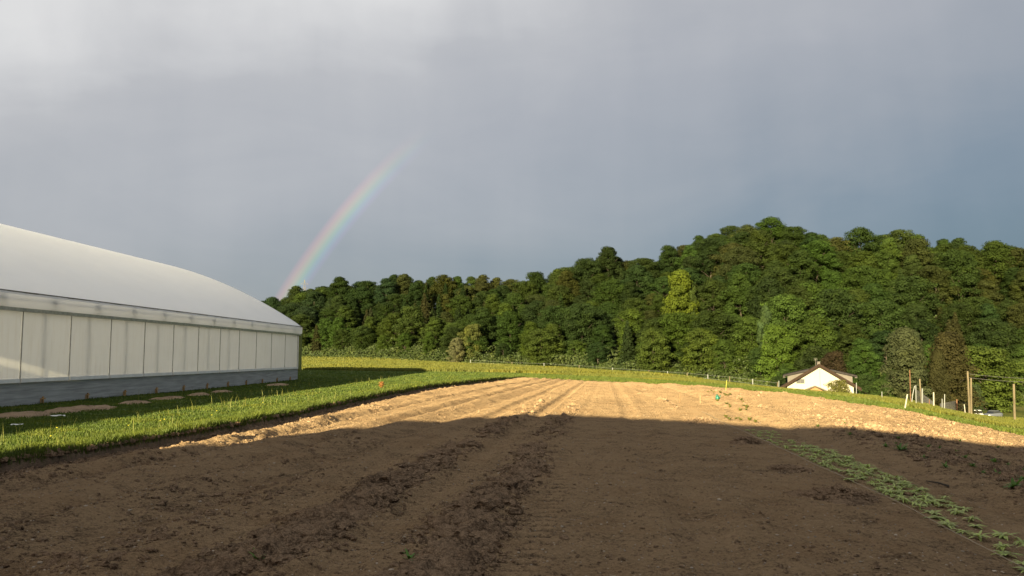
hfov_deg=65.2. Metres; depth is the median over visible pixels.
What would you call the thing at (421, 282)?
broadleaf tree
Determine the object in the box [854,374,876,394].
bush
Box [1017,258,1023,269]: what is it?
broadleaf tree
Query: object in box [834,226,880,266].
broadleaf tree
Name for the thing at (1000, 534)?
seedling
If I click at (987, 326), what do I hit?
broadleaf tree
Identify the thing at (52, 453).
edge crumbs
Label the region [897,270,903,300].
conifer tree
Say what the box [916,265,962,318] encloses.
broadleaf tree
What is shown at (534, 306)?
broadleaf tree
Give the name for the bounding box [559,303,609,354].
broadleaf tree
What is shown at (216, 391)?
dirt mound
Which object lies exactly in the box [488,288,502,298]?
broadleaf tree
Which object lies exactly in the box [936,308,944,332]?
conifer tree
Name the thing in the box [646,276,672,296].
broadleaf tree
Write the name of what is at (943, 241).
broadleaf tree
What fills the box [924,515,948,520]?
seedling
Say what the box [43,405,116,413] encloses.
dirt mound
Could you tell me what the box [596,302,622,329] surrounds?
broadleaf tree
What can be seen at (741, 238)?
broadleaf tree
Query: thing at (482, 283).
broadleaf tree
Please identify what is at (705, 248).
broadleaf tree
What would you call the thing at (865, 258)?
broadleaf tree
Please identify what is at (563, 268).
broadleaf tree
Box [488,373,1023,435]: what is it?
verge grass
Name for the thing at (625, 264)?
broadleaf tree
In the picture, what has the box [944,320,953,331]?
conifer tree
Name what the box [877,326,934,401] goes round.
willow tree
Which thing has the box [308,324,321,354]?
conifer tree
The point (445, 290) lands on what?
conifer tree
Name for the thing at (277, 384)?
dirt mound
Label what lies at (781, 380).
bush
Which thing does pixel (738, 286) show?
broadleaf tree
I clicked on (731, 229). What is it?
broadleaf tree
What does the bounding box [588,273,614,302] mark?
broadleaf tree
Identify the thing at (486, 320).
broadleaf tree
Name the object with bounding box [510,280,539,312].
broadleaf tree
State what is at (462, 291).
conifer tree
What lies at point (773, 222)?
broadleaf tree
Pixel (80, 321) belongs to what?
greenhouse
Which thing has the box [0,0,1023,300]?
sky
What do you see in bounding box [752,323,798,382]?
broadleaf tree
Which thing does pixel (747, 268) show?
broadleaf tree
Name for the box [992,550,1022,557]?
seedling
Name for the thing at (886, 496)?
planting line
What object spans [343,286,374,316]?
broadleaf tree
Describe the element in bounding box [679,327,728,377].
broadleaf tree
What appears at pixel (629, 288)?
broadleaf tree
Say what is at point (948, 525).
seedling
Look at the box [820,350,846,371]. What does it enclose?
broadleaf tree
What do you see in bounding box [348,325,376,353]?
broadleaf tree
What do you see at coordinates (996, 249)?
broadleaf tree
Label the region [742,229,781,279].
broadleaf tree
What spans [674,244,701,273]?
broadleaf tree
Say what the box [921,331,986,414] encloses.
conifer tree
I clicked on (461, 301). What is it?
broadleaf tree
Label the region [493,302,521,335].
broadleaf tree
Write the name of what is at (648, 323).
broadleaf tree
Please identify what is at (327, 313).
broadleaf tree
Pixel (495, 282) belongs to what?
broadleaf tree
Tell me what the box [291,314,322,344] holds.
broadleaf tree
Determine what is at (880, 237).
broadleaf tree
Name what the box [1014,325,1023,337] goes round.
broadleaf tree
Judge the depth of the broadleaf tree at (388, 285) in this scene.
365.46 m
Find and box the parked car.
[983,410,1002,416]
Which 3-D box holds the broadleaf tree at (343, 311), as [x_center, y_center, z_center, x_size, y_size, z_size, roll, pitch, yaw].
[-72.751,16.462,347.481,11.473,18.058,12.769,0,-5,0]
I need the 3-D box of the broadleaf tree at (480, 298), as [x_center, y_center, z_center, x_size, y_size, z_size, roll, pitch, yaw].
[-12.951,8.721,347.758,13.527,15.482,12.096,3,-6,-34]
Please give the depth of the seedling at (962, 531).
8.33 m
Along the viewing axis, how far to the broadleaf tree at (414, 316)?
312.21 m
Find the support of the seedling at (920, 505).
on the tilled field
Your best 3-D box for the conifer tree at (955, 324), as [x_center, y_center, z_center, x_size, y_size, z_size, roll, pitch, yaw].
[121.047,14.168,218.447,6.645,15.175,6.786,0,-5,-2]
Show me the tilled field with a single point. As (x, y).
(600, 399)
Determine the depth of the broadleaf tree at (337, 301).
363.78 m
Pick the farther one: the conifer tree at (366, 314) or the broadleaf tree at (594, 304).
the conifer tree at (366, 314)
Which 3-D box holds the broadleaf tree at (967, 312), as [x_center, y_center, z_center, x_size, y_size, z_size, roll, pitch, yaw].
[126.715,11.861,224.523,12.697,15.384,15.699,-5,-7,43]
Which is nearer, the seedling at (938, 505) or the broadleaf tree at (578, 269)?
the seedling at (938, 505)
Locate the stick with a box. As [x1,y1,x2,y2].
[926,480,948,486]
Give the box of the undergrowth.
[302,272,1023,406]
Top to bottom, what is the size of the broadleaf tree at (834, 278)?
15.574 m
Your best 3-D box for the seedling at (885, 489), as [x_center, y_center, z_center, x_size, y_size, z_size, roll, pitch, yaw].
[4.952,2.694,10.613,0.245,0.081,0.274,2,-5,-17]
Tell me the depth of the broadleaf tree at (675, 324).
241.06 m
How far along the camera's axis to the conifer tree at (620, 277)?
326.73 m
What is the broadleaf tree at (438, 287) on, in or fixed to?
on the meadow
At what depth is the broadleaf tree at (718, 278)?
270.28 m
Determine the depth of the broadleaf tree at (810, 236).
288.28 m
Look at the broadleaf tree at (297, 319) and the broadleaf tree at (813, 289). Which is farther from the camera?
the broadleaf tree at (297, 319)
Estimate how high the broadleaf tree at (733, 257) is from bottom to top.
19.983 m
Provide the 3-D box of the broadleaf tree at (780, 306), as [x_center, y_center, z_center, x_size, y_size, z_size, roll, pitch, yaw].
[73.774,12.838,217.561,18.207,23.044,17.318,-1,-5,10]
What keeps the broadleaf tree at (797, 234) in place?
on the meadow
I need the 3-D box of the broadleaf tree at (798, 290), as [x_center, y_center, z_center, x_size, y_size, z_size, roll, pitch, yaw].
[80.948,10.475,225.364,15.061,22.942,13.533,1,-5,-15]
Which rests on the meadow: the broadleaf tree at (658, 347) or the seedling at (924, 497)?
the broadleaf tree at (658, 347)
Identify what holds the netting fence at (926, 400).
on the meadow
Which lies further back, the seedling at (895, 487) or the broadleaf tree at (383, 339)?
the broadleaf tree at (383, 339)
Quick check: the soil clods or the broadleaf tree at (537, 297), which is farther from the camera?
the broadleaf tree at (537, 297)
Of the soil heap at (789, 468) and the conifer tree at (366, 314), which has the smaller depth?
the soil heap at (789, 468)
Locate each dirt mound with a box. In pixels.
[0,411,50,418]
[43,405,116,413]
[118,400,150,403]
[148,396,182,399]
[189,392,209,395]
[213,390,232,392]
[267,383,287,385]
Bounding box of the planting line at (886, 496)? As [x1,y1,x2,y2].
[702,411,1023,567]
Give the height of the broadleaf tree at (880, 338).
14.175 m
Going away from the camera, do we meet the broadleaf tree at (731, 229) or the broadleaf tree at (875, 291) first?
the broadleaf tree at (875, 291)
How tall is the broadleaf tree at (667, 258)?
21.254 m
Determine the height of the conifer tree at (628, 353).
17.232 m
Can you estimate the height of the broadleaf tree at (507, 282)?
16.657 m
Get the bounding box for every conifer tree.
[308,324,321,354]
[362,309,368,343]
[373,301,380,326]
[400,297,406,317]
[420,292,429,325]
[426,290,434,316]
[434,294,444,317]
[443,283,452,316]
[452,303,462,323]
[459,285,465,316]
[558,293,563,306]
[614,304,622,340]
[615,320,635,370]
[618,269,623,280]
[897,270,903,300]
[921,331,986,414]
[926,349,954,409]
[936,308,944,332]
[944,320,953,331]
[951,312,965,345]
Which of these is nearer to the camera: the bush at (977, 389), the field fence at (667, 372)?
the field fence at (667, 372)
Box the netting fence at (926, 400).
[915,378,971,413]
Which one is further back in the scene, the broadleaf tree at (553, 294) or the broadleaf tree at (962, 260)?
the broadleaf tree at (553, 294)
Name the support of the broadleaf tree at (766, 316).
on the meadow
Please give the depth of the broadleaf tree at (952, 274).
251.91 m
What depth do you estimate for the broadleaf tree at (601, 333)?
266.30 m
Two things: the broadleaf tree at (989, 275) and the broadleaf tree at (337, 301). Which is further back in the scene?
the broadleaf tree at (337, 301)
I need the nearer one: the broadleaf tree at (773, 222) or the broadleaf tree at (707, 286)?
the broadleaf tree at (707, 286)
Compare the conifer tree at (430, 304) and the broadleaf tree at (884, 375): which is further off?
the conifer tree at (430, 304)
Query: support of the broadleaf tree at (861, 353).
on the meadow
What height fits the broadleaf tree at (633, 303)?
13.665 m
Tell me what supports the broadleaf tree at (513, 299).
on the meadow
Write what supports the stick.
on the tilled field
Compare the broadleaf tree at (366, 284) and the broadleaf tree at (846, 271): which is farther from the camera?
the broadleaf tree at (366, 284)
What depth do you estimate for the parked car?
152.03 m
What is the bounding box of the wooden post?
[1013,384,1015,419]
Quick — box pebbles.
[0,403,1023,575]
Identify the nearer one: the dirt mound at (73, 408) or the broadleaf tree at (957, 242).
the dirt mound at (73, 408)
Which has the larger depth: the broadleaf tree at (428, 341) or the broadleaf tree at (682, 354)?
the broadleaf tree at (428, 341)
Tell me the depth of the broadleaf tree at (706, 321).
235.33 m
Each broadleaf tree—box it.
[265,297,281,310]
[277,303,300,319]
[283,285,303,304]
[290,292,307,304]
[290,306,319,343]
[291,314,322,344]
[299,291,326,318]
[307,318,333,350]
[313,287,327,313]
[317,309,337,323]
[321,297,344,310]
[324,276,349,302]
[326,295,345,315]
[327,317,350,346]
[331,329,351,350]
[336,305,356,338]
[338,309,360,327]
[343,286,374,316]
[346,297,362,317]
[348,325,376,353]
[355,280,376,291]
[359,303,376,325]
[363,316,378,342]
[372,302,393,335]
[373,278,395,304]
[374,318,398,347]
[375,335,393,354]
[384,312,400,340]
[385,293,406,317]
[389,274,398,292]
[391,305,432,347]
[393,333,414,355]
[394,273,410,301]
[401,281,428,306]
[417,280,424,298]
[420,282,437,300]
[421,331,438,353]
[423,316,444,348]
[425,276,436,302]
[429,274,456,308]
[438,294,452,311]
[438,318,448,347]
[439,323,465,346]
[439,327,464,355]
[440,311,454,322]
[445,295,474,321]
[446,337,464,361]
[448,276,464,294]
[455,285,476,314]
[455,313,481,340]
[457,323,484,362]
[461,333,489,358]
[465,276,476,290]
[468,307,499,350]
[470,291,489,313]
[473,274,492,304]
[476,293,500,317]
[485,315,508,350]
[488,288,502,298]
[490,277,501,288]
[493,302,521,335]
[493,310,523,356]
[494,343,512,362]
[496,285,511,300]
[501,279,518,291]
[503,292,526,324]
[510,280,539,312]
[517,271,546,301]
[517,321,540,364]
[519,300,545,323]
[523,328,564,366]
[525,294,545,322]
[535,305,569,348]
[537,299,563,329]
[540,284,553,297]
[543,285,574,306]
[544,323,566,361]
[547,268,562,284]
[548,266,569,284]
[555,270,580,306]
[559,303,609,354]
[560,324,584,350]
[566,340,588,365]
[568,257,607,297]
[571,295,588,318]
[572,280,597,302]
[583,309,616,347]
[584,301,598,310]
[584,342,610,367]
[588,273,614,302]
[588,279,624,308]
[589,324,616,358]
[596,246,624,278]
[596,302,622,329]
[610,257,627,275]
[611,308,644,357]
[615,297,649,326]
[617,281,646,309]
[618,260,630,276]
[620,265,654,304]
[623,258,661,292]
[633,317,678,361]
[635,327,677,372]
[635,336,672,366]
[643,293,665,315]
[644,293,664,316]
[644,310,658,320]
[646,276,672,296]
[653,245,681,275]
[656,272,671,297]
[657,312,694,363]
[660,269,699,338]
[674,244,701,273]
[674,245,685,266]
[675,342,704,372]
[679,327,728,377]
[680,267,704,296]
[681,256,703,284]
[685,283,698,331]
[688,310,737,363]
[689,237,727,282]
[691,235,703,245]
[695,279,738,317]
[706,233,721,237]
[707,242,744,280]
[707,339,743,378]
[709,275,729,310]
[715,246,762,292]
[716,272,753,317]
[718,231,751,263]
[718,235,729,241]
[719,225,739,238]
[719,315,748,345]
[725,262,763,313]
[727,224,757,246]
[727,316,773,376]
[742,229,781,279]
[744,282,787,326]
[745,276,784,339]
[747,347,771,379]
[750,293,814,354]
[751,267,806,290]
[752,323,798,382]
[755,216,795,249]
[756,305,771,347]
[763,259,783,284]
[767,244,811,271]
[774,226,808,247]
[776,363,797,377]
[778,240,795,259]
[782,249,821,282]
[782,285,817,343]
[787,280,824,290]
[787,281,833,346]
[790,317,843,369]
[792,346,838,370]
[798,232,823,265]
[798,239,843,283]
[807,233,828,243]
[808,288,864,354]
[818,250,858,276]
[818,270,849,290]
[820,237,859,279]
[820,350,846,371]
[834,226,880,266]
[834,322,868,372]
[836,265,889,292]
[841,250,878,269]
[842,267,862,282]
[843,337,883,382]
[848,288,872,337]
[853,299,914,355]
[861,283,894,329]
[867,330,897,376]
[869,234,899,268]
[873,229,916,273]
[873,237,902,287]
[876,269,893,298]
[879,357,895,379]
[883,275,946,323]
[892,234,937,272]
[892,237,940,288]
[893,254,923,284]
[898,303,943,340]
[908,319,939,343]
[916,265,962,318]
[921,340,933,345]
[923,252,952,266]
[923,344,933,382]
[933,249,983,307]
[934,243,952,262]
[936,238,949,245]
[936,271,966,301]
[938,303,982,345]
[941,244,990,288]
[948,237,966,248]
[953,345,1023,412]
[955,296,999,329]
[962,267,1001,303]
[965,318,1020,347]
[966,280,1004,306]
[972,343,1011,394]
[974,303,1001,333]
[977,240,1023,293]
[982,331,1023,376]
[993,247,1023,297]
[996,299,1021,330]
[998,267,1023,302]
[1005,302,1023,329]
[1006,270,1023,302]
[1006,344,1023,397]
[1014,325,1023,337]
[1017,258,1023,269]
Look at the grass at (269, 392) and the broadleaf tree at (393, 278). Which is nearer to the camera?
the grass at (269, 392)
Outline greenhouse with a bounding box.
[0,224,301,406]
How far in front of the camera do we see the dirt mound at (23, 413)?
23.21 m
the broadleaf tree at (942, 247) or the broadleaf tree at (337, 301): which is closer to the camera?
the broadleaf tree at (942, 247)
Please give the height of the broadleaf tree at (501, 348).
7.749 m
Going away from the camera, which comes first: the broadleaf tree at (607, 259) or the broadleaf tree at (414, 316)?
the broadleaf tree at (414, 316)
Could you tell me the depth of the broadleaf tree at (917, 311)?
221.06 m
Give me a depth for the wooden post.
39.57 m
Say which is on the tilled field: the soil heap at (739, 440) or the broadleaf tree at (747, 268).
the soil heap at (739, 440)
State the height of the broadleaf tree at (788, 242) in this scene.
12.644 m
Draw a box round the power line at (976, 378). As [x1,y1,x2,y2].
[967,371,1015,399]
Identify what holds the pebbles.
on the tilled field
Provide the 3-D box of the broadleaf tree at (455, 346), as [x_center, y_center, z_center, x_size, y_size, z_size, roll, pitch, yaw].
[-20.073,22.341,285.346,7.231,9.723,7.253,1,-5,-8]
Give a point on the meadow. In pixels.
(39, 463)
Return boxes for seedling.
[847,473,865,478]
[877,486,895,494]
[881,489,896,495]
[887,483,902,490]
[889,475,906,480]
[893,488,907,494]
[895,495,911,503]
[910,486,929,492]
[911,502,926,509]
[915,498,931,504]
[918,495,934,499]
[921,498,942,504]
[921,509,942,515]
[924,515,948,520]
[934,503,949,507]
[938,519,956,527]
[939,522,956,528]
[947,509,967,514]
[952,528,969,534]
[957,506,972,511]
[962,515,982,521]
[967,523,983,529]
[967,530,990,540]
[991,529,1014,540]
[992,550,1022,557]
[993,541,1013,550]
[1013,537,1023,546]
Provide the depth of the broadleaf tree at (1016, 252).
266.45 m
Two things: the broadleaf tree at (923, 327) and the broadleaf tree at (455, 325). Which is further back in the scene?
the broadleaf tree at (455, 325)
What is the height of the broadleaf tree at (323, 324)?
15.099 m
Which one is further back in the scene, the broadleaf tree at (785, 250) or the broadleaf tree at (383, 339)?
the broadleaf tree at (383, 339)
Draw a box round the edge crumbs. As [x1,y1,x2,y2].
[0,378,499,476]
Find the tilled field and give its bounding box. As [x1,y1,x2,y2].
[0,377,1023,575]
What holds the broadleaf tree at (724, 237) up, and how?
on the meadow
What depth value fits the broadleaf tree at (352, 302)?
367.33 m
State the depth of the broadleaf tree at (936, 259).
267.76 m
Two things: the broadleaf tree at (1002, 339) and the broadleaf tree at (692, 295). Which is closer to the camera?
the broadleaf tree at (1002, 339)
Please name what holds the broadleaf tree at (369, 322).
on the meadow
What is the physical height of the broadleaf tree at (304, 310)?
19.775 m
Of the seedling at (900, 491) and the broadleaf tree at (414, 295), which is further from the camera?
the broadleaf tree at (414, 295)
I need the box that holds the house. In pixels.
[781,359,861,392]
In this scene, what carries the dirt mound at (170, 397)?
on the meadow
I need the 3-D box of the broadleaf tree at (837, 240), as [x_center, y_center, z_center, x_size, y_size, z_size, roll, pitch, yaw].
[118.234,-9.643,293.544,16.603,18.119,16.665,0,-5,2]
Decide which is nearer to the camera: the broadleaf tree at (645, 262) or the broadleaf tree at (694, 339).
the broadleaf tree at (694, 339)
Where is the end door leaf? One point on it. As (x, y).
(300, 337)
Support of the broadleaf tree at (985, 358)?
on the meadow
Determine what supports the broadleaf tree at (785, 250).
on the meadow
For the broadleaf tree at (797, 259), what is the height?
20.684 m
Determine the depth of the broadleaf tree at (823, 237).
298.36 m
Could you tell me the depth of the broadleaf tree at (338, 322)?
331.85 m
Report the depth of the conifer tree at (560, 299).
308.48 m
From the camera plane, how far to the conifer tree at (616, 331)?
282.44 m
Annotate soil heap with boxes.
[684,416,722,423]
[730,436,766,444]
[765,463,815,472]
[786,483,881,504]
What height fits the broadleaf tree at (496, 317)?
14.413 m
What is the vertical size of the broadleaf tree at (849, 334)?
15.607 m
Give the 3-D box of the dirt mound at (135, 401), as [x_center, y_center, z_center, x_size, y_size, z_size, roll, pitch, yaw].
[-14.083,4.297,29.990,0.954,0.185,1.591,-2,-5,24]
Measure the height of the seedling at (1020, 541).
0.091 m
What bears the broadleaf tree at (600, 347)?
on the meadow
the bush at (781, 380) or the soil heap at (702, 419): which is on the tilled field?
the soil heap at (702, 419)
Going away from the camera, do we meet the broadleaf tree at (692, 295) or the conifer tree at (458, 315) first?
the broadleaf tree at (692, 295)
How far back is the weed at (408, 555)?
6.72 m
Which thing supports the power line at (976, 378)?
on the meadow
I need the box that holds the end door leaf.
[298,334,301,371]
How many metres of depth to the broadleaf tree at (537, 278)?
348.06 m
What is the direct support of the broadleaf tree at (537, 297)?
on the meadow
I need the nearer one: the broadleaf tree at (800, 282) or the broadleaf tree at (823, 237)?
the broadleaf tree at (800, 282)
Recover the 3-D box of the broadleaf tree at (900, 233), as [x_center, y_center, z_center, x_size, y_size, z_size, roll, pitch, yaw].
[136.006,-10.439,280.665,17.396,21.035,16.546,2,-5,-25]
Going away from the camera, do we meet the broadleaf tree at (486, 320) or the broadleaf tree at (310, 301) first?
the broadleaf tree at (486, 320)
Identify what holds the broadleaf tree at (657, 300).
on the meadow
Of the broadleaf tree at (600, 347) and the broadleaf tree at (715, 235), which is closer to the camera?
the broadleaf tree at (600, 347)
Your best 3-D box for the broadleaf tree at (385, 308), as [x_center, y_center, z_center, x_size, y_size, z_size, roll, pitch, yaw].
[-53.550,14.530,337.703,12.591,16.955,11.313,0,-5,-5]
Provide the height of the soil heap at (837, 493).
0.189 m
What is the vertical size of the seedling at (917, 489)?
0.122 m
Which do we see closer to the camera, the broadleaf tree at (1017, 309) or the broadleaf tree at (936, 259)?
the broadleaf tree at (1017, 309)
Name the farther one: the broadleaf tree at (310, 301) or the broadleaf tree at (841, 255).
the broadleaf tree at (310, 301)
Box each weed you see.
[403,548,418,558]
[895,443,905,449]
[1003,477,1023,487]
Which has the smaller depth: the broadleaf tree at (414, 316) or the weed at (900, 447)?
the weed at (900, 447)
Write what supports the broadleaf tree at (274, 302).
on the meadow
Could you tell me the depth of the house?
138.23 m
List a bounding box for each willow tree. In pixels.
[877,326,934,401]
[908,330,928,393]
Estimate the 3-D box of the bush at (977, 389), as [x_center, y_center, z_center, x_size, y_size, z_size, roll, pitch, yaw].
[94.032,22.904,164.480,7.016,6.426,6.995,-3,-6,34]
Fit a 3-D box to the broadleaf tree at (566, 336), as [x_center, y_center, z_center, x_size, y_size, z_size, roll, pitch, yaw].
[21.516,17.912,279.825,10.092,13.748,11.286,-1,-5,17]
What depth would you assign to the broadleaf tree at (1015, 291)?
251.40 m
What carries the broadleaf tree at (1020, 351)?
on the meadow
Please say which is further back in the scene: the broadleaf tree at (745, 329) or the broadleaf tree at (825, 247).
the broadleaf tree at (825, 247)
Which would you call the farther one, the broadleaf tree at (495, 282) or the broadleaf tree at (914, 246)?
the broadleaf tree at (495, 282)
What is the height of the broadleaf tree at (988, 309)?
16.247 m
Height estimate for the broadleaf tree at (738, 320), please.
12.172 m
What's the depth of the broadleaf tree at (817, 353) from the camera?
196.66 m
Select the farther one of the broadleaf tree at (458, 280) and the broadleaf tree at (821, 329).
the broadleaf tree at (458, 280)
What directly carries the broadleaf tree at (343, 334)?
on the meadow
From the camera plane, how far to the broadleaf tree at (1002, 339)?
199.37 m
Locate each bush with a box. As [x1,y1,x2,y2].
[770,376,787,387]
[823,379,851,392]
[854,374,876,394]
[870,378,902,397]
[964,384,989,411]
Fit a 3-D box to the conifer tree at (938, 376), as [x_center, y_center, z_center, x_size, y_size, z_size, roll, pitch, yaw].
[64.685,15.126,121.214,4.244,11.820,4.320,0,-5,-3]
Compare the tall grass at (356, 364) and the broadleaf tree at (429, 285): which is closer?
the tall grass at (356, 364)
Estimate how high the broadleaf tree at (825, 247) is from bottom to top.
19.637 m
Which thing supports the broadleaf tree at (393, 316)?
on the meadow
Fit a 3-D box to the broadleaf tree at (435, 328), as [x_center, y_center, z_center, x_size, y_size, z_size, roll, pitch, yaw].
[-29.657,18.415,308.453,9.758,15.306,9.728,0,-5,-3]
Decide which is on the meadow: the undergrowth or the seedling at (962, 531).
the undergrowth
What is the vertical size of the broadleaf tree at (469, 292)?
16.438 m
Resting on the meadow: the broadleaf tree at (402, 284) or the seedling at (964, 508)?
the broadleaf tree at (402, 284)
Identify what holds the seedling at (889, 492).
on the tilled field
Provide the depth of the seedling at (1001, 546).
7.79 m
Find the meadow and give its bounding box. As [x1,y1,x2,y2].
[0,278,1023,473]
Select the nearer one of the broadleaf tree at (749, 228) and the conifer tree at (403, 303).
the broadleaf tree at (749, 228)
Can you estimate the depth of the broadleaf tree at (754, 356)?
210.16 m
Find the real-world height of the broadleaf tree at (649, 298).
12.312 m
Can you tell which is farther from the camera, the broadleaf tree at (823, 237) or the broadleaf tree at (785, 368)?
the broadleaf tree at (823, 237)
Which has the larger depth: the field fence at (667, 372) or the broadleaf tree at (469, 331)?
the broadleaf tree at (469, 331)
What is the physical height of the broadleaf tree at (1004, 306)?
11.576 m
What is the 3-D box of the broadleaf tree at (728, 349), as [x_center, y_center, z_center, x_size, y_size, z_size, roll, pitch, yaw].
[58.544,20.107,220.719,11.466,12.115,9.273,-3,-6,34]
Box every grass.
[0,369,752,455]
[0,376,500,465]
[301,356,1023,428]
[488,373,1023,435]
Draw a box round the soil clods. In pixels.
[0,379,1023,575]
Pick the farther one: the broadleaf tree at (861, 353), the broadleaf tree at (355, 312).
the broadleaf tree at (355, 312)
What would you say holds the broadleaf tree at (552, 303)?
on the meadow
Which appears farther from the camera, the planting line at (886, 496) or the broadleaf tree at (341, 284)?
the broadleaf tree at (341, 284)
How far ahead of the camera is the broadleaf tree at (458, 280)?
377.23 m
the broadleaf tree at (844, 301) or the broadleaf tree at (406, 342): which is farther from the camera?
the broadleaf tree at (406, 342)
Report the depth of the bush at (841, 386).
126.53 m
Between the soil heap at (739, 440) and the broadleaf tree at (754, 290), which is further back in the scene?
the broadleaf tree at (754, 290)
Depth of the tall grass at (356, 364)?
86.46 m
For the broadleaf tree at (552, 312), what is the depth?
280.85 m
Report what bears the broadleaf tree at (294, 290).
on the meadow
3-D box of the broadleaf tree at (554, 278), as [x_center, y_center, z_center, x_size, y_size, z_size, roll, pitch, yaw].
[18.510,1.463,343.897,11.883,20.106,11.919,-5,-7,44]
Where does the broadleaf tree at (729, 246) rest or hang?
on the meadow
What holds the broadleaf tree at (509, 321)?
on the meadow
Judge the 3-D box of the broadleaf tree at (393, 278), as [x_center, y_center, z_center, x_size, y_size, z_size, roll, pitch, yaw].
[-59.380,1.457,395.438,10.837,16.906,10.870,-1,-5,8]
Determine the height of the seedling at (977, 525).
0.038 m
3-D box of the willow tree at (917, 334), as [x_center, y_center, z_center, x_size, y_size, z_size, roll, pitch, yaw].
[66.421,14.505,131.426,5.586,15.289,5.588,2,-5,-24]
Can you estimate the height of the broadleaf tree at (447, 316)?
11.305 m
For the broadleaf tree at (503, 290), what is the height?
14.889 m
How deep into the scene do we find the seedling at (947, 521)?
8.78 m
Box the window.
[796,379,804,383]
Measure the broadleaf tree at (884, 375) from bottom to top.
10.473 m
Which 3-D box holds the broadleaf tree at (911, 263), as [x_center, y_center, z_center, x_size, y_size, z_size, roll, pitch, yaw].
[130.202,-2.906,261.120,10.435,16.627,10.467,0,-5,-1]
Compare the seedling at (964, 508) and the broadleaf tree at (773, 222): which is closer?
the seedling at (964, 508)
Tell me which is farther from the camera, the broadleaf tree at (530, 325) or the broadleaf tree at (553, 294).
the broadleaf tree at (553, 294)
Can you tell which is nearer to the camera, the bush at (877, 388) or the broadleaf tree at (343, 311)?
the bush at (877, 388)
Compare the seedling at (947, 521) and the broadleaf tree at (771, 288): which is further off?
the broadleaf tree at (771, 288)
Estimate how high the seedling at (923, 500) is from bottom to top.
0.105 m
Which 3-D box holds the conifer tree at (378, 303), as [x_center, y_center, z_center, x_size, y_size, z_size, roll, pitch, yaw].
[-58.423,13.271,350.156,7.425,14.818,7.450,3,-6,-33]
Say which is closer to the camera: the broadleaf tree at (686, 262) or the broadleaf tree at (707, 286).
the broadleaf tree at (707, 286)
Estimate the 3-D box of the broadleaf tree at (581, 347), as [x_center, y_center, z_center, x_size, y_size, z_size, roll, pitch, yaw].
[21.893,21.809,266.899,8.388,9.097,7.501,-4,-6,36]
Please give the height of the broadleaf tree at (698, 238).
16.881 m
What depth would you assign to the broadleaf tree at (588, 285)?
322.91 m
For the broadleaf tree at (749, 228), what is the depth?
316.22 m
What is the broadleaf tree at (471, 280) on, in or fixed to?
on the meadow
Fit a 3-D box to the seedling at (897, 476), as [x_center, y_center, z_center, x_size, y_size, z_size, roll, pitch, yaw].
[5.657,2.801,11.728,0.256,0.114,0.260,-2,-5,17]
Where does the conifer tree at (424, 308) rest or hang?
on the meadow
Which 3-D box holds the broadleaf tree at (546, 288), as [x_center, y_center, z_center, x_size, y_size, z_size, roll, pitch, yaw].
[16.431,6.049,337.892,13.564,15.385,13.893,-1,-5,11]
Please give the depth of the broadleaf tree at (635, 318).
255.27 m
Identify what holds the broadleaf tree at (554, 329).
on the meadow
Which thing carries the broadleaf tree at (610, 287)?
on the meadow
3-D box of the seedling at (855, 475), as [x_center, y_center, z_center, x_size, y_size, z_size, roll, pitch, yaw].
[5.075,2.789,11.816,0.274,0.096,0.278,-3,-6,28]
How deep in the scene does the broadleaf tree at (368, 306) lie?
360.23 m
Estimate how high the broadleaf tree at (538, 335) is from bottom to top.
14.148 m
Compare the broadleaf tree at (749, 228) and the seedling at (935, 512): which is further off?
the broadleaf tree at (749, 228)
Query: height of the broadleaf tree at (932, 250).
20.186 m
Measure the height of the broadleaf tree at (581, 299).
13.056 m
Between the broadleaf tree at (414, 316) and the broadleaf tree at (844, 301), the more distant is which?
the broadleaf tree at (414, 316)
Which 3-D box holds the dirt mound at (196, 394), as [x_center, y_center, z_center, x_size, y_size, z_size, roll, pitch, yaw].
[-14.188,4.843,36.285,0.952,0.194,1.586,-1,-5,6]
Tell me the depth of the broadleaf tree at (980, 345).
192.53 m
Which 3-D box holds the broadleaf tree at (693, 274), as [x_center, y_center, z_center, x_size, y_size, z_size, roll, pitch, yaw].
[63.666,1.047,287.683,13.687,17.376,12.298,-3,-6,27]
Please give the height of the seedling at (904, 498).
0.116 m
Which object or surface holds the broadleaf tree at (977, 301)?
on the meadow
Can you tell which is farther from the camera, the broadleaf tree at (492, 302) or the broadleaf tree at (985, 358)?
the broadleaf tree at (492, 302)
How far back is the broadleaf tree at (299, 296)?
387.95 m
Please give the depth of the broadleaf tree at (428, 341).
298.26 m
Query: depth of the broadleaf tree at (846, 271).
267.80 m
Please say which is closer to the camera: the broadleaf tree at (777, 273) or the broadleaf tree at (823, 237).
the broadleaf tree at (777, 273)
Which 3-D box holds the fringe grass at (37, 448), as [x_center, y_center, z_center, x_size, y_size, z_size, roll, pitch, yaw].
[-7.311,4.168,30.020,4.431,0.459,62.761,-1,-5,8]
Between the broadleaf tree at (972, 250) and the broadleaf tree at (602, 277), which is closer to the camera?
the broadleaf tree at (972, 250)
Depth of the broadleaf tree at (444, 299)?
352.65 m
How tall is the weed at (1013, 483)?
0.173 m
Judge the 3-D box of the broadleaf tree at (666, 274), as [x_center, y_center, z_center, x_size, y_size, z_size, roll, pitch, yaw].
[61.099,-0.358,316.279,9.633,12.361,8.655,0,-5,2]
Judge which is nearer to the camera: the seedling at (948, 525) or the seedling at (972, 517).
the seedling at (948, 525)
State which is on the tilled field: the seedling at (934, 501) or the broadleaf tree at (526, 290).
the seedling at (934, 501)
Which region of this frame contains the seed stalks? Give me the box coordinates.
[0,376,411,445]
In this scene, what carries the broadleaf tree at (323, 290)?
on the meadow
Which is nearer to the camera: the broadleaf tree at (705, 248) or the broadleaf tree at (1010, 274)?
the broadleaf tree at (1010, 274)
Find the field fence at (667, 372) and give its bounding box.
[470,360,777,386]

